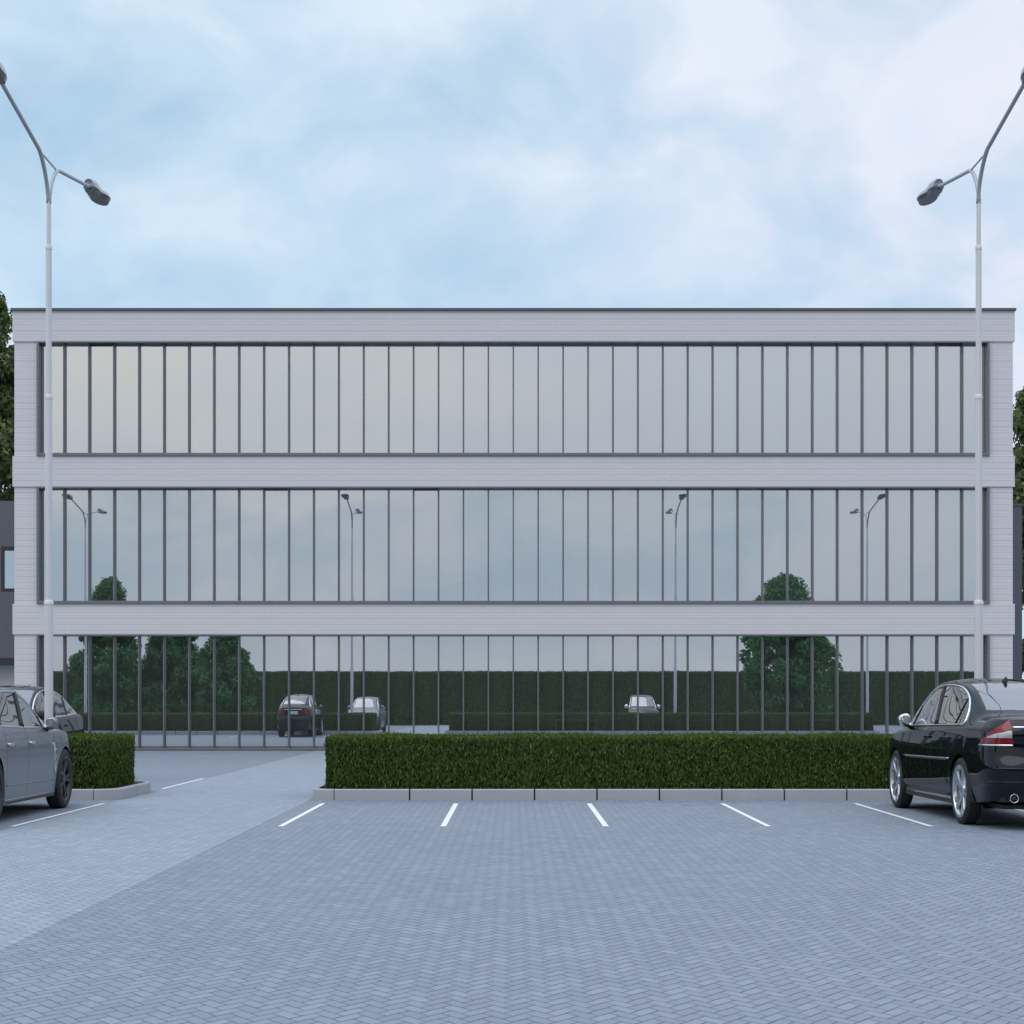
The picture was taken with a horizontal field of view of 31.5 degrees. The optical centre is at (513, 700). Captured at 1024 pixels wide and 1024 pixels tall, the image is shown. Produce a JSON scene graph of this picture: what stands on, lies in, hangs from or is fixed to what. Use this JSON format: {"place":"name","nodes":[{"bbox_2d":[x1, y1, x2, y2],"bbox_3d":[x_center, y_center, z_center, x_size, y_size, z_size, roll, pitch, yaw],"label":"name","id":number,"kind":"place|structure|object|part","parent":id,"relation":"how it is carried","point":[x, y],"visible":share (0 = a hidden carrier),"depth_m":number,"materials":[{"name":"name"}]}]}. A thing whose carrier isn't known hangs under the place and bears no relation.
{"place":"outdoors","nodes":[
{"label":"outdoors","id":0,"kind":"place"},
{"bbox_2d":[0,751,325,948],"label":"driveway","id":1,"kind":"structure","parent":0,"point":[55,869],"depth_m":16.75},
{"bbox_2d":[0,750,1023,1023],"bbox_3d":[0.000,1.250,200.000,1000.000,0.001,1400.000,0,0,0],"label":"ground","id":2,"kind":"structure","parent":0,"point":[574,912],"depth_m":10.34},
{"bbox_2d":[0,501,13,685],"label":"neighbour block","id":3,"kind":"structure","parent":2,"relation":"on","point":[6,587],"depth_m":50.00,"materials":[{"name":"grey"}]},
{"bbox_2d":[1,547,13,591],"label":"window","id":4,"kind":"structure","parent":3,"relation":"in","point":[7,553],"depth_m":50.08,"materials":[{"name":"clear glass"}]},
{"bbox_2d":[0,291,13,500],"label":"leafy tree","id":5,"kind":"object","parent":2,"relation":"on","point":[6,405],"visible":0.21,"depth_m":62.03,"materials":[{"name":"green plant"}]},
{"bbox_2d":[0,687,72,815],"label":"sports saloon","id":6,"kind":"object","parent":2,"relation":"on","point":[35,760],"visible":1,"depth_m":19.82,"materials":[{"name":"grey paint"}]},
{"bbox_2d":[0,692,20,725],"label":"side window","id":7,"kind":"structure","parent":6,"relation":"in","point":[9,715],"depth_m":19.27,"materials":[{"name":"clear glass"}]},
{"bbox_2d":[3,727,27,795],"bbox_3d":[-5.243,0.631,19.170,0.081,0.715,0.852,0,0,-1],"label":"door","id":8,"kind":"structure","parent":6,"relation":"in","point":[16,738],"depth_m":19.15,"materials":[{"name":"grey paint"}]},
{"bbox_2d":[17,696,44,726],"bbox_3d":[-5.354,0.112,20.117,0.139,0.389,1.078,0,0,0],"label":"side window","id":9,"kind":"structure","parent":6,"relation":"in","point":[29,718],"depth_m":19.97,"materials":[{"name":"clear glass"}]},
{"bbox_2d":[24,728,54,791],"bbox_3d":[-5.277,0.633,20.170,0.134,0.715,1.131,0,0,0],"label":"door","id":10,"kind":"structure","parent":6,"relation":"in","point":[41,766],"depth_m":20.13,"materials":[{"name":"grey paint"}]},
{"bbox_2d":[0,685,84,732],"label":"fastback car","id":11,"kind":"object","parent":2,"relation":"on","point":[68,717],"visible":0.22,"depth_m":27.96,"materials":[{"name":"paint"}]},
{"bbox_3d":[-7.065,0.065,27.073,0.138,0.422,1.162,0,0,0],"label":"side window","id":12,"kind":"part","parent":11,"relation":"part of","materials":[{"name":"grey glass"}]},
{"bbox_3d":[-7.074,0.039,28.087,0.149,0.418,0.990,0,0,0],"label":"side window","id":13,"kind":"part","parent":11,"relation":"part of","materials":[{"name":"grey glass"}]},
{"bbox_3d":[-6.967,0.587,28.050,0.067,0.685,0.791,0,0,0],"label":"door","id":14,"kind":"part","parent":11,"relation":"part of","materials":[{"name":"paint"}]},
{"bbox_3d":[-7.064,0.090,28.835,0.118,0.289,0.660,0,0,0],"label":"side window","id":15,"kind":"part","parent":11,"relation":"part of","materials":[{"name":"grey glass"}]},
{"bbox_2d":[13,803,105,825],"bbox_3d":[-4.980,1.246,20.065,0.058,0.001,4.050,0,0,0],"label":"parking line","id":16,"kind":"object","parent":2,"relation":"on","point":[59,814],"visible":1,"depth_m":19.93,"materials":[{"name":"white paint"}]},
{"bbox_2d":[32,781,149,799],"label":"kerb","id":17,"kind":"structure","parent":2,"relation":"on","point":[141,787],"depth_m":22.91,"materials":[{"name":"concrete"}]},
{"bbox_2d":[109,783,137,788],"bbox_3d":[-11.635,1.212,24.015,13.250,0.155,2.290,0,0,0],"label":"planting bed","id":18,"kind":"object","parent":2,"relation":"on","point":[124,785],"visible":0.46,"depth_m":24.37,"materials":[{"name":"grey concrete"}]},
{"bbox_2d":[0,62,110,724],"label":"street lamp","id":19,"kind":"object","parent":18,"relation":"on","point":[96,193],"visible":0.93,"depth_m":23.73,"materials":[{"name":"white paint"}]},
{"bbox_2d":[67,732,135,788],"bbox_3d":[-11.611,0.776,24.001,12.886,0.759,2.108,0,0,0],"label":"clipped hedge","id":20,"kind":"object","parent":18,"relation":"on","point":[103,761],"visible":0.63,"depth_m":23.16,"materials":[{"name":"green plant"}]},
{"bbox_2d":[161,778,204,788],"bbox_3d":[-4.980,1.246,27.475,0.058,0.001,3.450,0,0,0],"label":"parking line","id":21,"kind":"object","parent":2,"relation":"on","point":[182,783],"visible":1,"depth_m":27.40,"materials":[{"name":"white paint"}]},
{"bbox_2d":[279,803,324,825],"bbox_3d":[-2.316,1.246,20.065,0.058,0.001,4.050,0,0,0],"label":"parking line","id":22,"kind":"object","parent":2,"relation":"on","point":[300,815],"visible":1,"depth_m":19.75,"materials":[{"name":"white paint"}]},
{"bbox_2d":[441,803,457,825],"bbox_3d":[-0.700,1.246,20.065,0.058,0.001,4.050,0,0,0],"label":"parking line","id":23,"kind":"object","parent":2,"relation":"on","point":[449,815],"visible":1,"depth_m":19.75,"materials":[{"name":"white paint"}]},
{"bbox_2d":[321,787,846,799],"bbox_3d":[5.495,1.212,24.015,16.030,0.155,2.290,0,0,0],"label":"planting bed","id":24,"kind":"object","parent":2,"relation":"on","point":[596,794],"visible":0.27,"depth_m":22.87,"materials":[{"name":"grey concrete"}]},
{"bbox_2d":[324,731,894,790],"bbox_3d":[5.455,0.775,23.997,15.760,0.766,2.108,0,0,0],"label":"clipped hedge","id":25,"kind":"object","parent":24,"relation":"on","point":[591,760],"visible":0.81,"depth_m":23.01,"materials":[{"name":"green plant"}]},
{"bbox_2d":[917,67,1023,677],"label":"street lamp","id":26,"kind":"object","parent":24,"relation":"on","point":[930,193],"visible":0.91,"depth_m":23.74,"materials":[{"name":"grey paint"}]},
{"bbox_2d":[587,803,607,825],"bbox_3d":[0.916,1.246,20.065,0.058,0.001,4.050,0,0,0],"label":"parking line","id":27,"kind":"object","parent":2,"relation":"on","point":[597,815],"visible":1,"depth_m":19.84,"materials":[{"name":"white paint"}]},
{"bbox_2d":[313,783,933,799],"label":"kerb","id":28,"kind":"structure","parent":2,"relation":"on","point":[319,793],"depth_m":22.81,"materials":[{"name":"concrete"}]},
{"bbox_2d":[720,803,769,825],"bbox_3d":[2.532,1.246,20.065,0.058,0.001,4.050,0,0,0],"label":"parking line","id":29,"kind":"object","parent":2,"relation":"on","point":[748,816],"visible":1,"depth_m":19.75,"materials":[{"name":"white paint"}]},
{"bbox_2d":[853,803,931,825],"bbox_3d":[4.148,1.246,20.065,0.058,0.001,4.050,0,0,0],"label":"parking line","id":30,"kind":"object","parent":2,"relation":"on","point":[893,814],"visible":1,"depth_m":19.84,"materials":[{"name":"white paint"}]},
{"bbox_2d":[889,677,1023,823],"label":"saloon car","id":31,"kind":"object","parent":2,"relation":"on","point":[958,745],"visible":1,"depth_m":18.60,"materials":[{"name":"black paint"}]},
{"bbox_3d":[4.495,0.587,20.160,0.071,0.656,1.086,0,0,-1],"label":"door","id":32,"kind":"part","parent":31,"relation":"part of","materials":[{"name":"black paint"}]},
{"bbox_3d":[4.592,0.065,20.198,0.139,0.442,1.232,0,0,-1],"label":"side window","id":33,"kind":"part","parent":31,"relation":"part of","materials":[{"name":"grey glass"}]},
{"bbox_3d":[4.518,0.576,19.221,0.072,0.664,0.776,0,0,-1],"label":"door","id":34,"kind":"part","parent":31,"relation":"part of","materials":[{"name":"black paint"}]},
{"bbox_3d":[4.623,0.045,19.175,0.150,0.424,0.946,0,0,-1],"label":"side window","id":35,"kind":"part","parent":31,"relation":"part of","materials":[{"name":"grey glass"}]},
{"bbox_3d":[4.627,0.101,18.612,0.122,0.289,0.309,0,0,-1],"label":"side window","id":36,"kind":"part","parent":31,"relation":"part of","materials":[{"name":"grey glass"}]},
{"bbox_3d":[5.112,-0.044,18.567,0.729,0.281,0.775,0,0,-1],"label":"rear window","id":37,"kind":"part","parent":31,"relation":"part of","materials":[{"name":"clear glass"}]},
{"bbox_2d":[1013,504,1023,679],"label":"neighbour block","id":38,"kind":"structure","parent":2,"relation":"on","point":[1017,585],"depth_m":50.00,"materials":[{"name":"metal"}]},
{"bbox_2d":[1013,386,1023,680],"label":"leafy tree","id":39,"kind":"object","parent":2,"relation":"on","point":[1018,448],"visible":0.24,"depth_m":62.35,"materials":[{"name":"green plant"}]},
{"bbox_2d":[0,0,1023,678],"label":"sky","id":40,"kind":"structure","parent":0,"point":[245,153],"materials":[{"name":"blue"}]},
{"bbox_2d":[10,308,1015,749],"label":"office building","id":41,"kind":"structure","parent":0,"point":[292,528],"depth_m":46.04,"materials":[{"name":"white brick"}]},
{"bbox_2d":[37,341,989,455],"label":"ribbon window","id":42,"kind":"structure","parent":41,"relation":"in","point":[111,398],"depth_m":46.04,"materials":[{"name":"grey glass"}]},
{"bbox_2d":[37,486,989,603],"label":"ribbon window","id":43,"kind":"structure","parent":41,"relation":"in","point":[111,545],"depth_m":46.04,"materials":[{"name":"grey glass"}]},
{"bbox_2d":[37,634,989,749],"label":"ribbon window","id":44,"kind":"structure","parent":41,"relation":"in","point":[168,691],"depth_m":46.04,"materials":[{"name":"grey glass"}]}
]}

